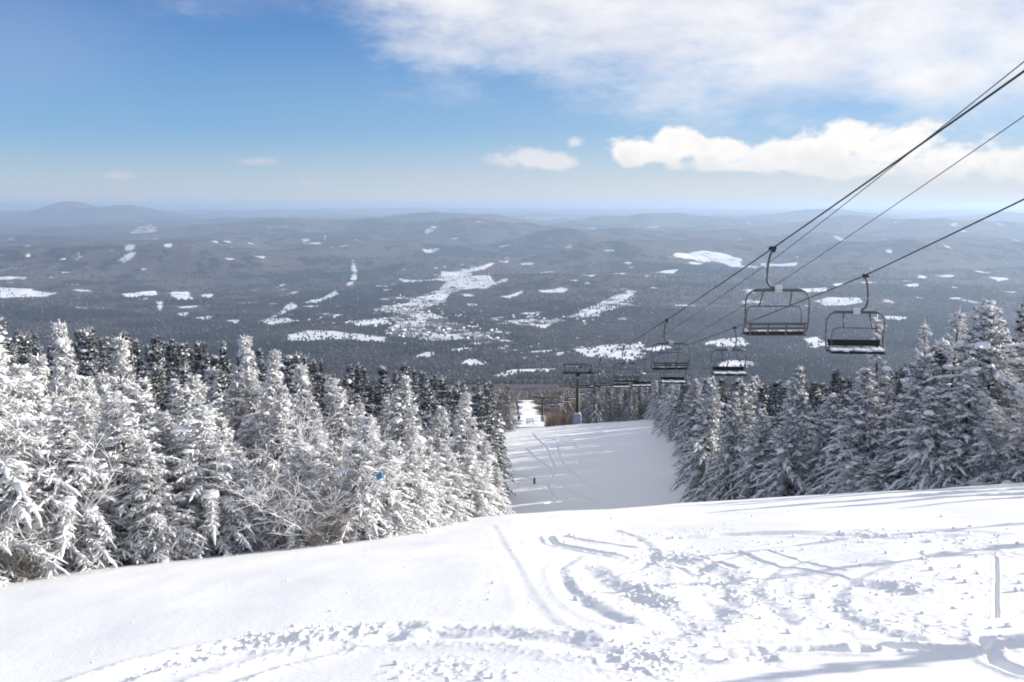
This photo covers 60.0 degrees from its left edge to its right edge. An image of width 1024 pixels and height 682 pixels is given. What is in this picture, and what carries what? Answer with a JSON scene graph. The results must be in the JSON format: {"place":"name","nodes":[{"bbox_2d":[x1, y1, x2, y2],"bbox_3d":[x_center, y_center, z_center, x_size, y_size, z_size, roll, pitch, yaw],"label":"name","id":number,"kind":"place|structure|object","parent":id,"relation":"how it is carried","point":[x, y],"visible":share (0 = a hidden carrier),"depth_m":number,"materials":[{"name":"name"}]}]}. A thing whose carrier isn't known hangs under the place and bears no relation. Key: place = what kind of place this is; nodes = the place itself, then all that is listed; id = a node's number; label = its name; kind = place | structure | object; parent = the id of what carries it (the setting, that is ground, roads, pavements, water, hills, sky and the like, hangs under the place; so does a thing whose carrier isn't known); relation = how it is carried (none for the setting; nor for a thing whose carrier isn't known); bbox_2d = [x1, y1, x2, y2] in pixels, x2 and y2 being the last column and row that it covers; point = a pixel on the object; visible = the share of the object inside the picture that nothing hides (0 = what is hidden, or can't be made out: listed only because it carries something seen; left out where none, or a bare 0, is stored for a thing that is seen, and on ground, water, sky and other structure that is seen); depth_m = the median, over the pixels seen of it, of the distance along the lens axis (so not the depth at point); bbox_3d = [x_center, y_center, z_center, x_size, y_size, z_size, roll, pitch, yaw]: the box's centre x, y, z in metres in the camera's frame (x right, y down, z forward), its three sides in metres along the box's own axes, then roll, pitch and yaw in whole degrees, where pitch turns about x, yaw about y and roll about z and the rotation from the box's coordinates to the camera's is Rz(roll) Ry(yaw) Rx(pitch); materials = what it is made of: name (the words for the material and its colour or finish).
{"place":"outdoors","nodes":[
{"label":"outdoors","id":0,"kind":"place"},
{"bbox_2d":[0,419,1023,681],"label":"snow slope","id":1,"kind":"structure","parent":0,"point":[594,483],"depth_m":9.18,"materials":[{"name":"snow"}]},
{"bbox_2d":[2,545,49,581],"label":"bare sapling","id":2,"kind":"object","parent":1,"relation":"on","point":[26,572],"visible":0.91,"depth_m":15.58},
{"bbox_2d":[0,476,69,586],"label":"snowy spruce","id":3,"kind":"object","parent":1,"relation":"on","point":[4,580],"visible":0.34,"depth_m":15.64,"materials":[{"name":"white plant"}]},
{"bbox_2d":[0,363,73,462],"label":"snowy spruce","id":4,"kind":"object","parent":1,"relation":"on","point":[15,371],"visible":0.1,"depth_m":17.96,"materials":[{"name":"white plant"}]},
{"bbox_2d":[28,352,57,399],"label":"snowy spruce","id":5,"kind":"object","parent":1,"relation":"on","point":[39,363],"visible":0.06,"depth_m":24.72,"materials":[{"name":"white plant"}]},
{"bbox_2d":[21,384,64,476],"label":"snowy spruce","id":6,"kind":"object","parent":1,"relation":"on","point":[38,394],"visible":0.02,"depth_m":18.25,"materials":[{"name":"white plant"}]},
{"bbox_2d":[0,332,109,580],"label":"snowy spruce","id":7,"kind":"object","parent":1,"relation":"on","point":[9,469],"visible":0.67,"depth_m":15.75,"materials":[{"name":"white plant"}]},
{"bbox_2d":[10,465,107,577],"bbox_3d":[-8.622,3.483,16.785,1.931,2.479,2.136,-2,9,-14],"label":"snowy spruce","id":8,"kind":"object","parent":1,"relation":"on","point":[44,489],"visible":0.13,"depth_m":16.32,"materials":[{"name":"white plant"}]},
{"bbox_2d":[0,367,129,581],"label":"frosted shrub","id":9,"kind":"object","parent":1,"relation":"on","point":[71,493],"visible":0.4,"depth_m":15.96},
{"bbox_2d":[48,319,105,433],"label":"snowy spruce","id":10,"kind":"object","parent":1,"relation":"on","point":[60,341],"visible":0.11,"depth_m":20.60,"materials":[{"name":"white plant"}]},
{"bbox_2d":[76,326,102,419],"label":"snowy spruce","id":11,"kind":"object","parent":1,"relation":"on","point":[88,367],"visible":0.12,"depth_m":42.74,"materials":[{"name":"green plant"}]},
{"bbox_2d":[67,407,112,488],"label":"snowy spruce","id":12,"kind":"object","parent":1,"relation":"on","point":[88,414],"visible":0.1,"depth_m":19.11,"materials":[{"name":"white plant"}]},
{"bbox_2d":[75,375,106,432],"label":"snowy spruce","id":13,"kind":"object","parent":1,"relation":"on","point":[94,399],"visible":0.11,"depth_m":23.07,"materials":[{"name":"white plant"}]},
{"bbox_2d":[10,399,180,578],"bbox_3d":[-8.057,3.122,17.038,2.662,4.179,3.348,6,10,33],"label":"snowy spruce","id":14,"kind":"object","parent":1,"relation":"on","point":[92,547],"visible":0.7,"depth_m":16.43,"materials":[{"name":"white plant"}]},
{"bbox_2d":[94,370,112,417],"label":"snowy spruce","id":15,"kind":"object","parent":1,"relation":"on","point":[102,379],"visible":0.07,"depth_m":26.12,"materials":[{"name":"white plant"}]},
{"bbox_2d":[104,333,135,407],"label":"snowy spruce","id":16,"kind":"object","parent":1,"relation":"on","point":[122,351],"visible":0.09,"depth_m":24.28,"materials":[{"name":"white plant"}]},
{"bbox_2d":[72,389,187,570],"bbox_3d":[-7.854,2.987,17.440,3.311,4.288,2.993,-3,9,-17],"label":"snowy spruce","id":17,"kind":"object","parent":1,"relation":"on","point":[118,417],"visible":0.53,"depth_m":17.00,"materials":[{"name":"white plant"}]},
{"bbox_2d":[125,376,156,438],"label":"snowy spruce","id":18,"kind":"object","parent":1,"relation":"on","point":[144,384],"visible":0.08,"depth_m":22.50,"materials":[{"name":"white plant"}]},
{"bbox_2d":[116,383,182,521],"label":"snowy spruce","id":19,"kind":"object","parent":1,"relation":"on","point":[137,399],"visible":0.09,"depth_m":20.25,"materials":[{"name":"white plant"}]},
{"bbox_2d":[142,334,167,411],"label":"snowy spruce","id":20,"kind":"object","parent":1,"relation":"on","point":[155,356],"visible":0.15,"depth_m":67.47,"materials":[{"name":"grey plant"}]},
{"bbox_2d":[137,410,190,526],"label":"snowy spruce","id":21,"kind":"object","parent":1,"relation":"on","point":[163,434],"visible":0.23,"depth_m":19.32,"materials":[{"name":"white plant"}]},
{"bbox_2d":[121,443,208,563],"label":"snowy spruce","id":22,"kind":"object","parent":1,"relation":"on","point":[155,510],"visible":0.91,"depth_m":17.02,"materials":[{"name":"white plant"}]},
{"bbox_2d":[164,387,195,510],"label":"snowy spruce","id":23,"kind":"object","parent":1,"relation":"on","point":[181,411],"visible":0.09,"depth_m":20.34,"materials":[{"name":"white plant"}]},
{"bbox_2d":[165,400,230,544],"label":"snowy spruce","id":24,"kind":"object","parent":1,"relation":"on","point":[197,404],"visible":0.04,"depth_m":19.18,"materials":[{"name":"grey plant"}]},
{"bbox_2d":[165,373,233,455],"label":"snowy spruce","id":25,"kind":"object","parent":1,"relation":"on","point":[194,383],"visible":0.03,"depth_m":21.59,"materials":[{"name":"white plant"}]},
{"bbox_2d":[199,367,235,443],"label":"snowy spruce","id":26,"kind":"object","parent":1,"relation":"on","point":[211,377],"visible":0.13,"depth_m":25.23,"materials":[{"name":"white plant"}]},
{"bbox_2d":[208,355,233,436],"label":"snowy spruce","id":27,"kind":"object","parent":1,"relation":"on","point":[215,361],"visible":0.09,"depth_m":49.99,"materials":[{"name":"grey plant"}]},
{"bbox_2d":[165,405,288,558],"bbox_3d":[-5.971,3.229,18.435,2.566,3.991,3.227,5,10,31],"label":"snowy spruce","id":28,"kind":"object","parent":1,"relation":"on","point":[211,522],"visible":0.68,"depth_m":17.80,"materials":[{"name":"white plant"}]},
{"bbox_2d":[217,371,246,445],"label":"snowy spruce","id":29,"kind":"object","parent":1,"relation":"on","point":[231,411],"visible":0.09,"depth_m":27.54,"materials":[{"name":"grey plant"}]},
{"bbox_2d":[213,416,262,506],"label":"snowy spruce","id":30,"kind":"object","parent":1,"relation":"on","point":[221,422],"visible":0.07,"depth_m":19.49,"materials":[{"name":"white plant"}]},
{"bbox_2d":[226,334,262,496],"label":"snowy spruce","id":31,"kind":"object","parent":1,"relation":"on","point":[244,351],"visible":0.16,"depth_m":27.40,"materials":[{"name":"white plant"}]},
{"bbox_2d":[213,450,282,553],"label":"snowy spruce","id":32,"kind":"object","parent":1,"relation":"on","point":[249,510],"visible":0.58,"depth_m":18.08,"materials":[{"name":"white plant"}]},
{"bbox_2d":[231,370,266,453],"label":"snowy spruce","id":33,"kind":"object","parent":1,"relation":"on","point":[250,381],"visible":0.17,"depth_m":26.76,"materials":[{"name":"white plant"}]},
{"bbox_2d":[233,413,268,497],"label":"snowy spruce","id":34,"kind":"object","parent":1,"relation":"on","point":[247,433],"visible":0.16,"depth_m":20.03,"materials":[{"name":"grey plant"}]},
{"bbox_2d":[249,349,298,459],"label":"snowy spruce","id":35,"kind":"object","parent":1,"relation":"on","point":[269,395],"visible":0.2,"depth_m":25.36,"materials":[{"name":"white plant"}]},
{"bbox_2d":[249,397,334,540],"bbox_3d":[-5.236,3.321,20.043,2.890,4.053,2.612,6,10,33],"label":"snowy spruce","id":36,"kind":"object","parent":1,"relation":"on","point":[277,417],"visible":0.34,"depth_m":20.01,"materials":[{"name":"white plant"}]},
{"bbox_2d":[151,393,434,551],"bbox_3d":[-4.443,2.967,18.789,5.776,3.468,4.406,0,9,2],"label":"frosted shrub","id":37,"kind":"object","parent":1,"relation":"on","point":[307,466],"visible":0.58,"depth_m":18.12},
{"bbox_2d":[249,442,338,550],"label":"snowy spruce","id":38,"kind":"object","parent":1,"relation":"on","point":[297,455],"visible":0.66,"depth_m":18.46,"materials":[{"name":"white plant"}]},
{"bbox_2d":[282,354,305,427],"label":"snowy spruce","id":39,"kind":"object","parent":1,"relation":"on","point":[288,361],"visible":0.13,"depth_m":43.94,"materials":[{"name":"grey plant"}]},
{"bbox_2d":[203,413,414,546],"bbox_3d":[-3.916,3.193,18.724,2.674,2.964,5.404,4,10,24],"label":"frosted shrub","id":40,"kind":"object","parent":1,"relation":"on","point":[293,505],"visible":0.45,"depth_m":17.73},
{"bbox_2d":[289,362,334,491],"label":"snowy spruce","id":41,"kind":"object","parent":1,"relation":"on","point":[300,377],"visible":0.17,"depth_m":21.73,"materials":[{"name":"white plant"}]},
{"bbox_2d":[302,407,344,537],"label":"snowy spruce","id":42,"kind":"object","parent":1,"relation":"on","point":[312,413],"visible":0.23,"depth_m":21.03,"materials":[{"name":"white plant"}]},
{"bbox_2d":[321,377,364,481],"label":"snowy spruce","id":43,"kind":"object","parent":1,"relation":"on","point":[336,399],"visible":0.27,"depth_m":22.23,"materials":[{"name":"white plant"}]},
{"bbox_2d":[304,414,410,544],"bbox_3d":[-3.242,3.155,18.422,2.409,3.269,2.665,0,9,-2],"label":"snowy spruce","id":44,"kind":"object","parent":1,"relation":"on","point":[365,446],"visible":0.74,"depth_m":18.38,"materials":[{"name":"white plant"}]},
{"bbox_2d":[337,440,432,537],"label":"snowy spruce","id":45,"kind":"object","parent":1,"relation":"on","point":[393,504],"visible":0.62,"depth_m":18.89,"materials":[{"name":"white plant"}]},
{"bbox_2d":[374,364,396,432],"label":"snowy spruce","id":46,"kind":"object","parent":1,"relation":"on","point":[384,385],"visible":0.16,"depth_m":48.19,"materials":[{"name":"grey plant"}]},
{"bbox_2d":[381,374,441,523],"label":"snowy spruce","id":47,"kind":"object","parent":1,"relation":"on","point":[400,420],"visible":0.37,"depth_m":22.91,"materials":[{"name":"white plant"}]},
{"bbox_2d":[393,427,441,529],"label":"snowy spruce","id":48,"kind":"object","parent":1,"relation":"on","point":[419,462],"visible":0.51,"depth_m":20.82,"materials":[{"name":"white plant"}]},
{"bbox_2d":[418,382,447,437],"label":"snowy spruce","id":49,"kind":"object","parent":1,"relation":"on","point":[427,402],"visible":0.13,"depth_m":43.55,"materials":[{"name":"grey plant"}]},
{"bbox_2d":[405,446,462,526],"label":"snowy spruce","id":50,"kind":"object","parent":1,"relation":"on","point":[434,475],"visible":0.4,"depth_m":22.09,"materials":[{"name":"white plant"}]},
{"bbox_2d":[436,375,452,460],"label":"snowy spruce","id":51,"kind":"object","parent":1,"relation":"on","point":[442,391],"visible":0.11,"depth_m":50.06,"materials":[{"name":"grey plant"}]},
{"bbox_2d":[419,406,485,514],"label":"snowy spruce","id":52,"kind":"object","parent":1,"relation":"on","point":[441,437],"visible":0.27,"depth_m":26.86,"materials":[{"name":"white plant"}]},
{"bbox_2d":[436,444,485,522],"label":"snowy spruce","id":53,"kind":"object","parent":1,"relation":"on","point":[451,466],"visible":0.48,"depth_m":23.40,"materials":[{"name":"white plant"}]},
{"bbox_2d":[449,393,489,466],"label":"snowy spruce","id":54,"kind":"object","parent":1,"relation":"on","point":[463,429],"visible":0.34,"depth_m":29.12,"materials":[{"name":"white plant"}]},
{"bbox_2d":[453,454,510,518],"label":"snowy spruce","id":55,"kind":"object","parent":1,"relation":"on","point":[480,480],"visible":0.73,"depth_m":26.25,"materials":[{"name":"white plant"}]},
{"bbox_2d":[464,390,499,466],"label":"snowy spruce","id":56,"kind":"object","parent":1,"relation":"on","point":[478,411],"visible":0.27,"depth_m":47.59,"materials":[{"name":"grey plant"}]},
{"bbox_2d":[475,440,513,515],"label":"snowy spruce","id":57,"kind":"object","parent":1,"relation":"on","point":[484,457],"visible":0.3,"depth_m":28.39,"materials":[{"name":"white plant"}]},
{"bbox_2d":[483,386,509,504],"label":"snowy spruce","id":58,"kind":"object","parent":1,"relation":"on","point":[491,429],"visible":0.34,"depth_m":75.60,"materials":[{"name":"white plant"}]},
{"bbox_2d":[487,467,516,514],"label":"snowy spruce","id":59,"kind":"object","parent":1,"relation":"on","point":[498,481],"visible":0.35,"depth_m":28.48,"materials":[{"name":"white plant"}]},
{"bbox_2d":[501,385,516,431],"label":"snowy spruce","id":60,"kind":"object","parent":1,"relation":"on","point":[509,418],"visible":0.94,"depth_m":163.62,"materials":[{"name":"white plant"}]},
{"bbox_2d":[0,316,1018,495],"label":"spruce forest","id":61,"kind":"object","parent":1,"relation":"on","point":[596,410],"visible":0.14,"depth_m":79.90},
{"bbox_2d":[25,507,1023,681],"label":"snow clods","id":62,"kind":"object","parent":1,"relation":"on","point":[628,664],"visible":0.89,"depth_m":7.87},
{"bbox_2d":[536,410,582,426],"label":"rusty brush","id":63,"kind":"object","parent":1,"relation":"on","point":[553,420],"visible":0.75,"depth_m":177.79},
{"bbox_2d":[562,364,592,424],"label":"lift tower","id":64,"kind":"structure","parent":1,"relation":"on","point":[577,417],"depth_m":173.28,"materials":[{"name":"metal"}]},
{"bbox_2d":[540,61,1023,392],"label":"signal cable","id":65,"kind":"object","parent":64,"relation":"attached to","point":[860,191],"visible":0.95,"depth_m":23.35,"materials":[{"name":"metal"}]},
{"bbox_2d":[546,70,1023,392],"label":"haul rope","id":66,"kind":"object","parent":64,"relation":"attached to","point":[961,115],"visible":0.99,"depth_m":20.15,"materials":[{"name":"metal"}]},
{"bbox_2d":[651,318,689,369],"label":"lift chair","id":67,"kind":"object","parent":66,"relation":"hanging from","point":[669,367],"visible":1,"depth_m":50.30,"materials":[{"name":"metal"}]},
{"bbox_2d":[741,246,809,335],"bbox_3d":[8.725,-1.644,29.236,2.198,2.950,0.684,0,9,-3],"label":"lift chair","id":68,"kind":"object","parent":66,"relation":"hanging from","point":[775,331],"visible":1,"depth_m":29.20,"materials":[{"name":"paint"}]},
{"bbox_2d":[555,199,1023,396],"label":"haul rope","id":69,"kind":"object","parent":64,"relation":"attached to","point":[870,272],"visible":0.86,"depth_m":30.13,"materials":[{"name":"metal"}]},
{"bbox_2d":[711,326,746,375],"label":"lift chair","id":70,"kind":"object","parent":69,"relation":"hanging from","point":[732,373],"visible":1,"depth_m":53.94,"materials":[{"name":"metal"}]},
{"bbox_2d":[825,274,885,353],"bbox_3d":[12.896,-1.016,33.111,2.198,2.950,0.684,1,9,3],"label":"lift chair","id":71,"kind":"object","parent":69,"relation":"hanging from","point":[849,342],"visible":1,"depth_m":33.18,"materials":[{"name":"metal"}]},
{"bbox_2d":[577,116,1023,369],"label":"signal cable","id":72,"kind":"object","parent":64,"relation":"attached to","point":[871,220],"visible":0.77,"depth_m":26.60,"materials":[{"name":"metal"}]},
{"bbox_2d":[651,380,674,433],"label":"snowy spruce","id":73,"kind":"object","parent":1,"relation":"on","point":[669,391],"visible":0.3,"depth_m":138.06,"materials":[{"name":"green plant"}]},
{"bbox_2d":[656,380,680,437],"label":"snowy spruce","id":74,"kind":"object","parent":1,"relation":"on","point":[674,395],"visible":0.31,"depth_m":130.76,"materials":[{"name":"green plant"}]},
{"bbox_2d":[671,378,702,456],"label":"snowy spruce","id":75,"kind":"object","parent":1,"relation":"on","point":[694,396],"visible":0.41,"depth_m":102.51,"materials":[{"name":"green plant"}]},
{"bbox_2d":[669,375,726,502],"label":"snowy spruce","id":76,"kind":"object","parent":1,"relation":"on","point":[702,455],"visible":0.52,"depth_m":53.29,"materials":[{"name":"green plant"}]},
{"bbox_2d":[680,390,753,501],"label":"snowy spruce","id":77,"kind":"object","parent":1,"relation":"on","point":[732,434],"visible":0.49,"depth_m":50.17,"materials":[{"name":"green plant"}]},
{"bbox_2d":[716,383,763,465],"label":"snowy spruce","id":78,"kind":"object","parent":1,"relation":"on","point":[745,404],"visible":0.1,"depth_m":56.12,"materials":[{"name":"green plant"}]},
{"bbox_2d":[723,407,774,500],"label":"snowy spruce","id":79,"kind":"object","parent":1,"relation":"on","point":[762,430],"visible":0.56,"depth_m":47.84,"materials":[{"name":"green plant"}]},
{"bbox_2d":[746,365,816,497],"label":"snowy spruce","id":80,"kind":"object","parent":1,"relation":"on","point":[797,398],"visible":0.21,"depth_m":46.57,"materials":[{"name":"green plant"}]},
{"bbox_2d":[749,407,817,498],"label":"snowy spruce","id":81,"kind":"object","parent":1,"relation":"on","point":[789,462],"visible":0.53,"depth_m":44.16,"materials":[{"name":"white plant"}]},
{"bbox_2d":[761,392,846,497],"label":"snowy spruce","id":82,"kind":"object","parent":1,"relation":"on","point":[829,409],"visible":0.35,"depth_m":43.92,"materials":[{"name":"white plant"}]},
{"bbox_2d":[804,412,862,494],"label":"snowy spruce","id":83,"kind":"object","parent":1,"relation":"on","point":[830,459],"visible":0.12,"depth_m":42.48,"materials":[{"name":"white plant"}]},
{"bbox_2d":[828,455,869,492],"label":"snowy spruce","id":84,"kind":"object","parent":1,"relation":"on","point":[856,471],"visible":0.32,"depth_m":38.48,"materials":[{"name":"white plant"}]},
{"bbox_2d":[811,367,889,493],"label":"snowy spruce","id":85,"kind":"object","parent":1,"relation":"on","point":[866,408],"visible":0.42,"depth_m":39.70,"materials":[{"name":"white plant"}]},
{"bbox_2d":[838,314,906,449],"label":"snowy spruce","id":86,"kind":"object","parent":1,"relation":"on","point":[879,361],"visible":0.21,"depth_m":41.35,"materials":[{"name":"white plant"}]},
{"bbox_2d":[846,458,905,492],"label":"snowy spruce","id":87,"kind":"object","parent":1,"relation":"on","point":[881,470],"visible":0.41,"depth_m":37.43,"materials":[{"name":"white plant"}]},
{"bbox_2d":[848,410,912,491],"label":"snowy spruce","id":88,"kind":"object","parent":1,"relation":"on","point":[897,422],"visible":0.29,"depth_m":37.78,"materials":[{"name":"white plant"}]},
{"bbox_2d":[849,352,946,489],"bbox_3d":[18.079,6.148,39.253,7.046,11.448,6.078,-1,9,-4],"label":"snowy spruce","id":89,"kind":"object","parent":1,"relation":"on","point":[923,371],"visible":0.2,"depth_m":38.73,"materials":[{"name":"white plant"}]},
{"bbox_2d":[901,318,943,410],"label":"snowy spruce","id":90,"kind":"object","parent":1,"relation":"on","point":[924,335],"visible":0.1,"depth_m":42.68,"materials":[{"name":"white plant"}]},
{"bbox_2d":[878,386,977,490],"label":"snowy spruce","id":91,"kind":"object","parent":1,"relation":"on","point":[921,442],"visible":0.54,"depth_m":35.65,"materials":[{"name":"white plant"}]},
{"bbox_2d":[892,438,978,489],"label":"snowy spruce","id":92,"kind":"object","parent":1,"relation":"on","point":[944,450],"visible":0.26,"depth_m":35.16,"materials":[{"name":"white plant"}]},
{"bbox_2d":[911,306,971,428],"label":"snowy spruce","id":93,"kind":"object","parent":1,"relation":"on","point":[950,366],"visible":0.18,"depth_m":38.07,"materials":[{"name":"white plant"}]},
{"bbox_2d":[886,371,998,490],"bbox_3d":[17.615,4.987,35.651,4.845,7.765,4.626,5,10,29],"label":"snowy spruce","id":94,"kind":"object","parent":1,"relation":"on","point":[970,396],"visible":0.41,"depth_m":35.01,"materials":[{"name":"white plant"}]},
{"bbox_2d":[922,304,1023,473],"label":"snowy spruce","id":95,"kind":"object","parent":1,"relation":"on","point":[988,365],"visible":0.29,"depth_m":36.22,"materials":[{"name":"white plant"}]},
{"bbox_2d":[931,397,1023,487],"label":"snowy spruce","id":96,"kind":"object","parent":1,"relation":"on","point":[1000,445],"visible":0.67,"depth_m":33.84,"materials":[{"name":"white plant"}]},
{"bbox_2d":[980,388,1023,485],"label":"snowy spruce","id":97,"kind":"object","parent":1,"relation":"on","point":[1019,433],"visible":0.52,"depth_m":33.14,"materials":[{"name":"white plant"}]},
{"bbox_2d":[993,322,1023,414],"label":"snowy spruce","id":98,"kind":"object","parent":1,"relation":"on","point":[1018,375],"visible":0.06,"depth_m":39.68,"materials":[{"name":"white plant"}]},
{"bbox_2d":[0,201,1023,428],"bbox_3d":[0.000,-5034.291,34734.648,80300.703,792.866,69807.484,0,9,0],"label":"valley terrain","id":99,"kind":"structure","parent":0,"point":[732,238],"depth_m":8690.80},
{"bbox_2d":[0,241,1023,388],"bbox_3d":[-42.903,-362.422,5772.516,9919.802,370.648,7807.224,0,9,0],"label":"valley forest","id":100,"kind":"object","parent":99,"relation":"on","point":[702,354],"visible":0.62,"depth_m":4491.36,"materials":[{"name":"plant"}]},
{"bbox_2d":[331,359,849,424],"bbox_3d":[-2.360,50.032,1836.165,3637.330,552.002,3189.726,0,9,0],"label":"bare hardwood forest","id":101,"kind":"object","parent":99,"relation":"on","point":[500,397],"visible":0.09,"depth_m":525.03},
{"bbox_2d":[0,0,1023,209],"label":"sky","id":102,"kind":"structure","parent":0,"point":[154,104],"materials":[{"name":"blue"}]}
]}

